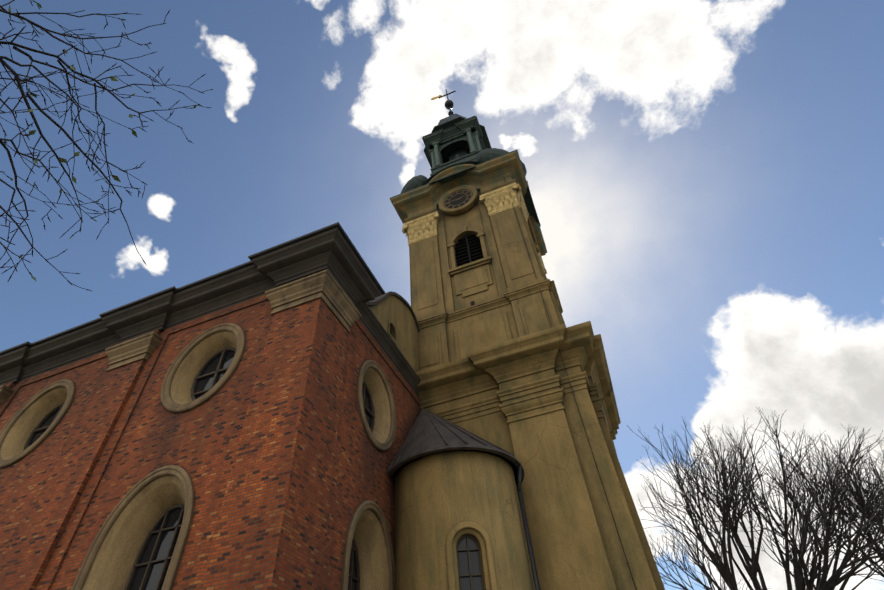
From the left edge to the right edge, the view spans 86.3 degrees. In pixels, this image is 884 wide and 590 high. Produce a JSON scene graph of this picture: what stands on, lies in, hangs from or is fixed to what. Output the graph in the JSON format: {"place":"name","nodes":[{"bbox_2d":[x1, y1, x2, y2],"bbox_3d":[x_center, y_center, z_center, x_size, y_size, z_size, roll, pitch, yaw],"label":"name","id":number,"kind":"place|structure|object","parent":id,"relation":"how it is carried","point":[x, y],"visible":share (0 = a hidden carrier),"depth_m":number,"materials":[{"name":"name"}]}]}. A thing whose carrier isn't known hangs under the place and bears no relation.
{"place":"outdoors","nodes":[
{"label":"outdoors","id":0,"kind":"place"},
{"bbox_2d":[0,294,421,589],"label":"nave brick walls","id":1,"kind":"structure","parent":0,"point":[276,455],"depth_m":12.44,"materials":[{"name":"red brick"}]},
{"bbox_2d":[0,222,384,354],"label":"roof","id":2,"kind":"structure","parent":1,"relation":"on","point":[274,248],"depth_m":16.57,"materials":[{"name":"black metal"}]},
{"bbox_2d":[0,331,390,589],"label":"window reveals","id":3,"kind":"object","parent":1,"relation":"in","point":[147,506],"visible":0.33,"depth_m":13.45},
{"bbox_2d":[23,347,374,589],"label":"window frames","id":4,"kind":"structure","parent":3,"relation":"in","point":[164,515],"depth_m":12.94,"materials":[{"name":"black metal"}]},
{"bbox_2d":[28,351,371,589],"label":"window panes","id":5,"kind":"structure","parent":4,"relation":"in","point":[151,583],"depth_m":11.71,"materials":[{"name":"grey glass"}]},
{"bbox_2d":[0,269,395,589],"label":"nave stone trim","id":6,"kind":"structure","parent":1,"relation":"attached to","point":[325,287],"depth_m":14.63,"materials":[{"name":"beige stone"}]},
{"bbox_2d":[0,227,420,396],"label":"cornice","id":7,"kind":"structure","parent":1,"relation":"attached to","point":[332,252],"depth_m":16.59,"materials":[{"name":"brown stone"}]},
{"bbox_2d":[368,295,418,371],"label":"gable wall","id":8,"kind":"structure","parent":0,"point":[393,315],"depth_m":21.20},
{"bbox_2d":[366,291,419,332],"bbox_3d":[-2.370,0.910,20.767,0.620,4.360,6.930,-18,-48,12],"label":"gable coping","id":9,"kind":"object","parent":8,"relation":"on","point":[379,299],"visible":0.33,"depth_m":21.58,"materials":[{"name":"grey metal"}]},
{"bbox_2d":[0,0,883,589],"label":"sky","id":10,"kind":"structure","parent":0,"point":[705,178],"materials":[{"name":"blue"}]},
{"bbox_2d":[517,465,539,589],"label":"turret downpipe","id":11,"kind":"object","parent":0,"point":[532,562],"visible":1,"depth_m":13.95,"materials":[{"name":"black metal"}]},
{"bbox_2d":[504,178,636,589],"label":"tower lightning conductor","id":12,"kind":"object","parent":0,"point":[583,424],"visible":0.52,"depth_m":16.69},
{"label":"ground","id":13,"kind":"structure","parent":0,"visible":0},
{"bbox_2d":[0,0,212,290],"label":"tree branches","id":14,"kind":"object","parent":13,"relation":"on","point":[16,75],"visible":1,"depth_m":4.66,"materials":[{"name":"brown plant"}]},
{"bbox_2d":[1,3,196,281],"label":"leaves","id":15,"kind":"object","parent":14,"relation":"attached to","point":[116,178],"visible":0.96,"depth_m":4.71,"materials":[{"name":"green plant"}]},
{"bbox_2d":[394,451,534,589],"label":"turret wall","id":16,"kind":"structure","parent":13,"relation":"on","point":[445,502],"depth_m":13.43,"materials":[{"name":"beige paint"}]},
{"bbox_2d":[387,408,523,487],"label":"turret roof","id":17,"kind":"structure","parent":16,"relation":"on","point":[429,433],"depth_m":15.53,"materials":[{"name":"grey metal"}]},
{"bbox_2d":[457,535,483,589],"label":"window panes","id":18,"kind":"structure","parent":16,"relation":"in","point":[470,575],"depth_m":12.64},
{"bbox_2d":[458,538,481,589],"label":"window frame","id":19,"kind":"object","parent":18,"relation":"in","point":[464,569],"depth_m":12.59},
{"bbox_2d":[390,151,664,589],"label":"bell tower","id":20,"kind":"structure","parent":13,"relation":"on","point":[492,370],"depth_m":19.39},
{"bbox_2d":[444,190,471,208],"bbox_3d":[1.032,-6.176,30.415,1.940,1.940,0.015,-18,-48,12],"label":"clock face","id":21,"kind":"object","parent":20,"relation":"attached to","point":[457,199],"visible":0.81,"depth_m":30.43,"materials":[{"name":"brown"}]},
{"bbox_2d":[444,190,472,208],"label":"clock numerals","id":22,"kind":"object","parent":20,"relation":"attached to","point":[458,201],"visible":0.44,"depth_m":30.41,"materials":[{"name":"black metal"}]},
{"bbox_2d":[391,116,545,245],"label":"tower roof","id":23,"kind":"structure","parent":20,"relation":"on","point":[449,135],"depth_m":37.13,"materials":[{"name":"green metal"}]},
{"bbox_2d":[439,89,455,115],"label":"tower finial cross","id":24,"kind":"object","parent":23,"relation":"on","point":[449,104],"visible":0.94,"depth_m":50.18,"materials":[{"name":"black metal"}]},
{"bbox_2d":[429,128,481,172],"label":"lantern columns","id":25,"kind":"structure","parent":23,"relation":"attached to","point":[468,132],"depth_m":39.34,"materials":[{"name":"green metal"}]},
{"bbox_2d":[424,114,490,167],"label":"dark cupola cap","id":26,"kind":"object","parent":23,"relation":"attached to","point":[455,150],"visible":0.35,"depth_m":42.23,"materials":[{"name":"metal"}]},
{"bbox_2d":[454,234,483,265],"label":"belfry louvres","id":27,"kind":"object","parent":20,"relation":"on","point":[463,251],"visible":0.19,"depth_m":27.51,"materials":[{"name":"black wood"}]},
{"bbox_2d":[459,244,480,305],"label":"dark tower openings","id":28,"kind":"object","parent":20,"relation":"in","point":[472,303],"visible":0.15,"depth_m":24.09,"materials":[{"name":"black"}]},
{"bbox_2d":[402,182,546,273],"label":"pilaster capitals","id":29,"kind":"object","parent":20,"relation":"attached to","point":[493,202],"visible":0.56,"depth_m":29.21,"materials":[{"name":"beige stone"}]},
{"bbox_2d":[626,407,883,589],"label":"bare tree","id":30,"kind":"object","parent":13,"relation":"on","point":[800,567],"visible":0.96,"depth_m":30.12,"materials":[{"name":"brown plant"}]},
{"bbox_2d":[767,439,883,576],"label":"bare tree","id":31,"kind":"object","parent":13,"relation":"on","point":[877,522],"visible":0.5,"depth_m":32.50,"materials":[{"name":"brown plant"}]}
]}

